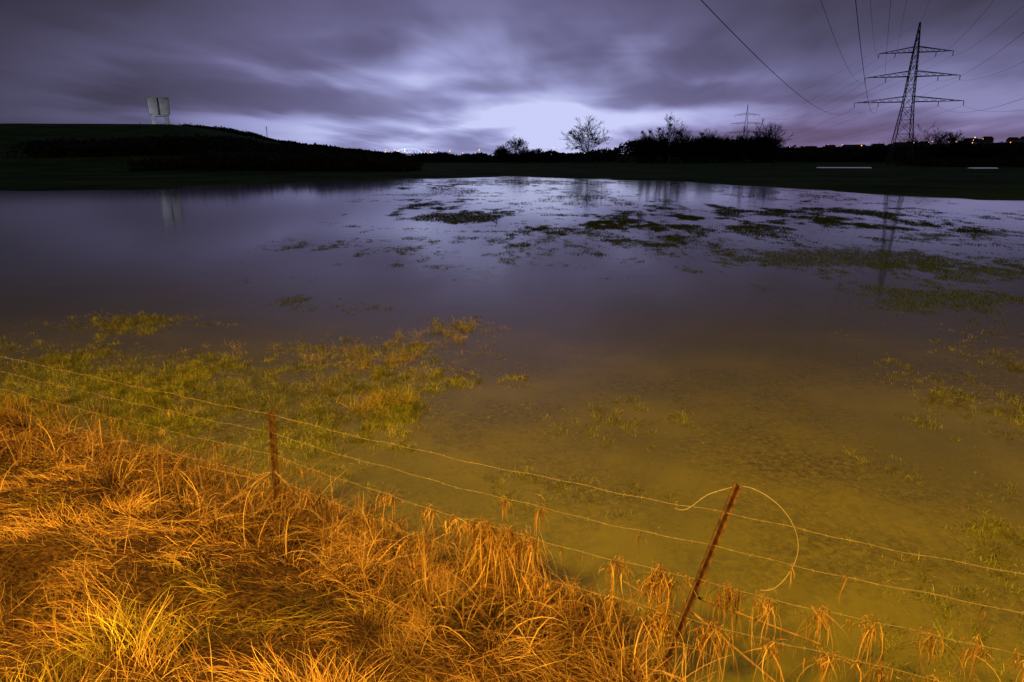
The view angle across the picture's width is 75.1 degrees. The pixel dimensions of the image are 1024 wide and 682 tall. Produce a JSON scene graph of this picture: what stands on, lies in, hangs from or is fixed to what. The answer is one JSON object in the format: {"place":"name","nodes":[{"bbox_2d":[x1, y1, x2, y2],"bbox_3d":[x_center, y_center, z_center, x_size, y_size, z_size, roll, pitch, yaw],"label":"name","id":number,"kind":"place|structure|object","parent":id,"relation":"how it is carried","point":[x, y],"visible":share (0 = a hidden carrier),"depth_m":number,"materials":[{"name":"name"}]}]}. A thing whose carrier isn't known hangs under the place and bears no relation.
{"place":"outdoors","nodes":[
{"label":"outdoors","id":0,"kind":"place"},
{"bbox_2d":[0,176,1023,681],"bbox_3d":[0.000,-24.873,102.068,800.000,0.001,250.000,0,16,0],"label":"flood water","id":1,"kind":"structure","parent":0,"point":[202,252],"depth_m":11.10,"materials":[{"name":"liquid"}]},
{"bbox_2d":[0,320,970,668],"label":"dry grass clumps","id":2,"kind":"object","parent":1,"relation":"on","point":[386,398],"visible":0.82,"depth_m":10.24,"materials":[{"name":"green plant"}]},
{"bbox_2d":[0,123,1023,681],"bbox_3d":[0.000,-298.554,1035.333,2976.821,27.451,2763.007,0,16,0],"label":"ground","id":3,"kind":"structure","parent":0,"point":[20,171],"depth_m":4.75,"materials":[{"name":"brown plant"}]},
{"bbox_2d":[146,96,169,123],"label":"sign","id":4,"kind":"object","parent":3,"relation":"on","point":[158,106],"depth_m":423.69,"materials":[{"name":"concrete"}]},
{"bbox_2d":[178,123,308,144],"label":"ridge bushes","id":5,"kind":"object","parent":3,"relation":"on","point":[243,133],"visible":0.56,"depth_m":423.17,"materials":[{"name":"black plant"}]},
{"bbox_2d":[0,385,758,681],"bbox_3d":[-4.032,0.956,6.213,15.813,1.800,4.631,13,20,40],"label":"dry bank grass","id":6,"kind":"structure","parent":3,"relation":"on","point":[102,620],"depth_m":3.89,"materials":[{"name":"plant"}]},
{"bbox_2d":[396,148,421,152],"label":"arch bridge","id":7,"kind":"structure","parent":3,"relation":"on","point":[408,148],"depth_m":660.74,"materials":[{"name":"white"}]},
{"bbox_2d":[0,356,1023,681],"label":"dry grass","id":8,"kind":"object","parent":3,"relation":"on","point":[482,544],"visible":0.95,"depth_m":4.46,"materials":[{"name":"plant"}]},
{"bbox_2d":[500,136,528,162],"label":"bare tree","id":9,"kind":"object","parent":3,"relation":"on","point":[519,144],"visible":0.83,"depth_m":297.50,"materials":[{"name":"black plant"}]},
{"bbox_2d":[559,115,610,162],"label":"bare tree","id":10,"kind":"object","parent":3,"relation":"on","point":[583,137],"visible":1,"depth_m":284.50,"materials":[{"name":"black plant"}]},
{"bbox_2d":[275,139,1023,162],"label":"distant treeline","id":11,"kind":"object","parent":3,"relation":"on","point":[813,155],"visible":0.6,"depth_m":319.81,"materials":[{"name":"black plant"}]},
{"bbox_2d":[641,113,691,162],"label":"bare tree","id":12,"kind":"object","parent":3,"relation":"on","point":[676,132],"visible":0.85,"depth_m":286.13,"materials":[{"name":"black plant"}]},
{"bbox_2d":[689,128,718,162],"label":"bare tree","id":13,"kind":"object","parent":3,"relation":"on","point":[704,137],"visible":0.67,"depth_m":287.09,"materials":[{"name":"black plant"}]},
{"bbox_2d":[385,136,1023,152],"bbox_3d":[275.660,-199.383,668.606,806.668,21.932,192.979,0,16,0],"label":"distant town","id":14,"kind":"object","parent":3,"relation":"on","point":[988,139],"visible":0.48,"depth_m":701.59,"materials":[{"name":"tile"}]},
{"bbox_2d":[723,127,750,162],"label":"bare tree","id":15,"kind":"object","parent":3,"relation":"on","point":[740,142],"visible":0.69,"depth_m":288.54,"materials":[{"name":"black plant"}]},
{"bbox_2d":[729,106,762,134],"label":"electricity pylon","id":16,"kind":"object","parent":3,"relation":"on","point":[746,122],"visible":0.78,"depth_m":604.05,"materials":[{"name":"metal"}]},
{"bbox_2d":[701,0,1023,141],"bbox_3d":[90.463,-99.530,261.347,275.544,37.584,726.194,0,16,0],"label":"power lines","id":17,"kind":"object","parent":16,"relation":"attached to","point":[863,68],"visible":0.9,"depth_m":121.76,"materials":[{"name":"black metal"}]},
{"bbox_2d":[492,132,1011,162],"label":"hedgerow","id":18,"kind":"object","parent":3,"relation":"on","point":[640,147],"visible":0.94,"depth_m":290.82,"materials":[{"name":"black plant"}]},
{"bbox_2d":[750,118,795,162],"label":"bare tree","id":19,"kind":"object","parent":3,"relation":"on","point":[771,133],"visible":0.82,"depth_m":284.82,"materials":[{"name":"black plant"}]},
{"bbox_2d":[816,167,870,167],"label":"polytunnel","id":20,"kind":"structure","parent":3,"relation":"on","point":[843,167],"depth_m":165.71,"materials":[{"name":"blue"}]},
{"bbox_2d":[698,141,1023,159],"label":"distant treeline","id":21,"kind":"object","parent":3,"relation":"on","point":[1011,146],"visible":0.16,"depth_m":525.46,"materials":[{"name":"black plant"}]},
{"bbox_2d":[854,22,963,164],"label":"electricity pylon","id":22,"kind":"object","parent":3,"relation":"on","point":[914,77],"visible":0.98,"depth_m":220.50,"materials":[{"name":"metal"}]},
{"bbox_2d":[903,122,959,159],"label":"bare tree","id":23,"kind":"object","parent":3,"relation":"on","point":[938,141],"visible":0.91,"depth_m":295.53,"materials":[{"name":"black plant"}]},
{"bbox_2d":[940,131,972,158],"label":"bush","id":24,"kind":"object","parent":3,"relation":"on","point":[951,144],"visible":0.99,"depth_m":287.37,"materials":[{"name":"black plant"}]},
{"bbox_2d":[969,167,997,168],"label":"polytunnel","id":25,"kind":"structure","parent":3,"relation":"on","point":[983,167],"depth_m":159.42,"materials":[{"name":"white"}]},
{"bbox_2d":[0,177,1023,681],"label":"flooded grass","id":26,"kind":"structure","parent":0,"point":[388,417],"depth_m":10.68,"materials":[{"name":"green plant"}]},
{"bbox_2d":[0,0,1023,155],"label":"sky","id":27,"kind":"structure","parent":0,"point":[459,77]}
]}

